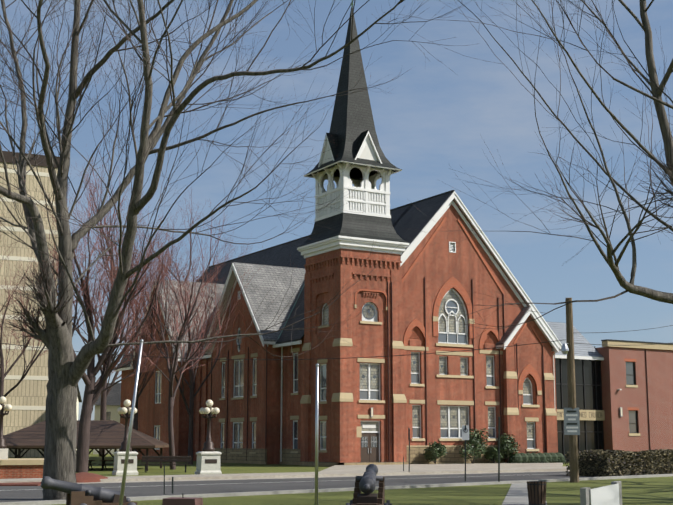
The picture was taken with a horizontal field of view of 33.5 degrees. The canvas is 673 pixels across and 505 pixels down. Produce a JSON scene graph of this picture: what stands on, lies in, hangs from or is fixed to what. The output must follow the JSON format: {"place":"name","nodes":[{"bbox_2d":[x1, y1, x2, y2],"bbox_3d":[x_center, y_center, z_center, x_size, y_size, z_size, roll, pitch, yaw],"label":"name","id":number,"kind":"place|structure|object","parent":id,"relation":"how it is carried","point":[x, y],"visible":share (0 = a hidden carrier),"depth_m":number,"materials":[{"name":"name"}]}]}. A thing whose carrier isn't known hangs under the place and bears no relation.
{"place":"outdoors","nodes":[
{"label":"outdoors","id":0,"kind":"place"},
{"bbox_2d":[0,151,59,457],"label":"building","id":1,"kind":"structure","parent":0,"point":[26,397],"depth_m":114.72,"materials":[{"name":"beige brick"}]},
{"bbox_2d":[76,383,120,453],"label":"distant houses","id":2,"kind":"structure","parent":0,"point":[113,403],"depth_m":139.76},
{"bbox_2d":[0,471,593,501],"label":"road","id":3,"kind":"structure","parent":0,"point":[15,493],"depth_m":43.58,"materials":[{"name":"grey asphalt"}]},
{"bbox_2d":[0,471,561,490],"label":"road markings","id":4,"kind":"object","parent":3,"relation":"on","point":[295,477],"visible":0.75,"depth_m":50.30,"materials":[{"name":"paint"}]},
{"bbox_2d":[0,0,672,419],"label":"sky","id":5,"kind":"structure","parent":0,"point":[433,118],"materials":[{"name":"blue"}]},
{"bbox_2d":[115,1,561,466],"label":"church","id":6,"kind":"structure","parent":0,"point":[372,408],"depth_m":79.56,"materials":[{"name":"brick"}]},
{"bbox_2d":[22,449,672,504],"bbox_3d":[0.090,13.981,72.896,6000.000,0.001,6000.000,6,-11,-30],"label":"ground","id":7,"kind":"structure","parent":0,"point":[649,491],"depth_m":36.98,"materials":[{"name":"green plant"}]},
{"bbox_2d":[0,482,40,485],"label":"brick paving","id":8,"kind":"structure","parent":7,"relation":"on","point":[23,484],"depth_m":42.14,"materials":[{"name":"red brick"}]},
{"bbox_2d":[0,396,43,478],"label":"lamp post","id":9,"kind":"object","parent":7,"relation":"on","point":[14,468],"visible":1,"depth_m":50.64,"materials":[{"name":"brick"}]},
{"bbox_2d":[0,212,106,410],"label":"tree","id":10,"kind":"object","parent":7,"relation":"on","point":[3,374],"visible":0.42,"depth_m":100.48,"materials":[{"name":"brown plant"}]},
{"bbox_2d":[3,420,168,470],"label":"park pavilion","id":11,"kind":"structure","parent":7,"relation":"on","point":[106,435],"depth_m":63.74,"materials":[{"name":"brown wood"}]},
{"bbox_2d":[0,174,176,472],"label":"tree","id":12,"kind":"object","parent":7,"relation":"on","point":[94,390],"visible":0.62,"depth_m":60.49,"materials":[{"name":"red plant"}]},
{"bbox_2d":[41,476,136,504],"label":"cannon","id":13,"kind":"object","parent":7,"relation":"on","point":[79,494],"visible":0.94,"depth_m":26.65,"materials":[{"name":"metal"}]},
{"bbox_2d":[76,472,107,482],"bbox_3d":[-10.626,9.431,46.964,2.120,0.377,3.341,0,-10,-1],"label":"mulch mound","id":14,"kind":"object","parent":7,"relation":"on","point":[84,477],"visible":0.69,"depth_m":46.07,"materials":[{"name":"red soil"}]},
{"bbox_2d":[30,137,204,456],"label":"tree","id":15,"kind":"object","parent":7,"relation":"on","point":[104,394],"visible":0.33,"depth_m":120.83,"materials":[{"name":"brown plant"}]},
{"bbox_2d":[112,399,137,475],"bbox_3d":[-10.498,9.213,55.776,1.102,3.728,1.102,4,-10,-21],"label":"lamp post","id":16,"kind":"object","parent":7,"relation":"on","point":[119,456],"visible":0.73,"depth_m":55.33,"materials":[{"name":"stone"}]},
{"bbox_2d":[119,339,143,504],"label":"pole","id":17,"kind":"object","parent":7,"relation":"on","point":[130,430],"visible":1,"depth_m":25.35,"materials":[{"name":"silver metal"}]},
{"bbox_2d":[93,222,191,451],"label":"tree","id":18,"kind":"object","parent":7,"relation":"on","point":[135,419],"visible":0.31,"depth_m":77.99,"materials":[{"name":"red plant"}]},
{"bbox_2d":[140,456,190,472],"bbox_3d":[-9.177,11.383,60.068,2.664,0.870,0.522,0,-10,-2],"label":"park bench","id":19,"kind":"object","parent":7,"relation":"on","point":[146,459],"visible":1,"depth_m":60.31,"materials":[{"name":"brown wood"}]},
{"bbox_2d":[78,189,262,336],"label":"tree","id":20,"kind":"object","parent":7,"relation":"on","point":[215,255],"visible":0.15,"depth_m":135.69,"materials":[{"name":"brown plant"}]},
{"bbox_2d":[100,200,251,469],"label":"tree","id":21,"kind":"object","parent":7,"relation":"on","point":[173,362],"visible":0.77,"depth_m":68.27,"materials":[{"name":"red plant"}]},
{"bbox_2d":[162,493,202,504],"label":"granite marker","id":22,"kind":"object","parent":7,"relation":"on","point":[182,500],"visible":1,"depth_m":29.36,"materials":[{"name":"brown stone"}]},
{"bbox_2d":[107,245,264,464],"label":"tree","id":23,"kind":"object","parent":7,"relation":"on","point":[191,386],"visible":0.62,"depth_m":81.64,"materials":[{"name":"red plant"}]},
{"bbox_2d":[195,400,221,474],"bbox_3d":[-6.385,9.234,55.902,1.102,3.728,1.102,4,-10,-21],"label":"lamp post","id":24,"kind":"object","parent":7,"relation":"on","point":[208,459],"visible":1,"depth_m":55.51,"materials":[{"name":"stone"}]},
{"bbox_2d":[0,0,473,499],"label":"maple tree","id":25,"kind":"object","parent":7,"relation":"on","point":[66,370],"visible":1,"depth_m":32.14,"materials":[{"name":"brown plant"}]},
{"bbox_2d":[315,363,318,504],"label":"flagpole","id":26,"kind":"object","parent":7,"relation":"on","point":[316,431],"visible":1,"depth_m":22.46,"materials":[{"name":"silver metal"}]},
{"bbox_2d":[164,417,499,493],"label":"posts","id":27,"kind":"object","parent":7,"relation":"on","point":[465,432],"visible":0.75,"depth_m":47.01,"materials":[{"name":"grey"}]},
{"bbox_2d":[0,463,672,504],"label":"sidewalks","id":28,"kind":"structure","parent":7,"relation":"on","point":[517,493],"depth_m":50.06,"materials":[{"name":"concrete"}]},
{"bbox_2d":[423,428,520,463],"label":"shrubs","id":29,"kind":"object","parent":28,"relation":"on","point":[508,447],"visible":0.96,"depth_m":77.54,"materials":[{"name":"green plant"}]},
{"bbox_2d":[527,481,546,504],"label":"trash can","id":30,"kind":"object","parent":28,"relation":"on","point":[536,492],"visible":1,"depth_m":28.81,"materials":[{"name":"brown wood"}]},
{"bbox_2d":[346,464,391,504],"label":"cannon","id":31,"kind":"object","parent":7,"relation":"on","point":[365,483],"visible":1,"depth_m":26.67,"materials":[{"name":"metal"}]},
{"bbox_2d":[383,0,672,341],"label":"maple tree","id":32,"kind":"object","parent":7,"relation":"on","point":[656,90],"visible":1,"depth_m":23.23,"materials":[{"name":"brown plant"}]},
{"bbox_2d":[508,452,565,463],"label":"hedge","id":33,"kind":"object","parent":7,"relation":"on","point":[551,457],"visible":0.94,"depth_m":79.46,"materials":[{"name":"green plant"}]},
{"bbox_2d":[561,298,579,481],"bbox_3d":[9.589,5.642,45.849,0.592,7.549,1.993,-4,-10,22],"label":"utility pole","id":34,"kind":"object","parent":7,"relation":"on","point":[571,422],"visible":1,"depth_m":45.84,"materials":[{"name":"brown wood"}]},
{"bbox_2d":[2,325,672,359],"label":"overhead wires","id":35,"kind":"object","parent":34,"relation":"attached to","point":[366,357],"visible":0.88,"depth_m":48.69,"materials":[{"name":"black"}]},
{"bbox_2d":[580,481,621,504],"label":"sign","id":36,"kind":"object","parent":7,"relation":"on","point":[611,494],"visible":1,"depth_m":21.59,"materials":[{"name":"grey wood"}]},
{"bbox_2d":[547,322,672,462],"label":"church annex","id":37,"kind":"object","parent":7,"relation":"on","point":[624,398],"visible":0.52,"depth_m":88.42,"materials":[{"name":"red brick"}]},
{"bbox_2d":[565,449,672,476],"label":"hedge","id":38,"kind":"object","parent":7,"relation":"on","point":[602,463],"visible":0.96,"depth_m":53.61,"materials":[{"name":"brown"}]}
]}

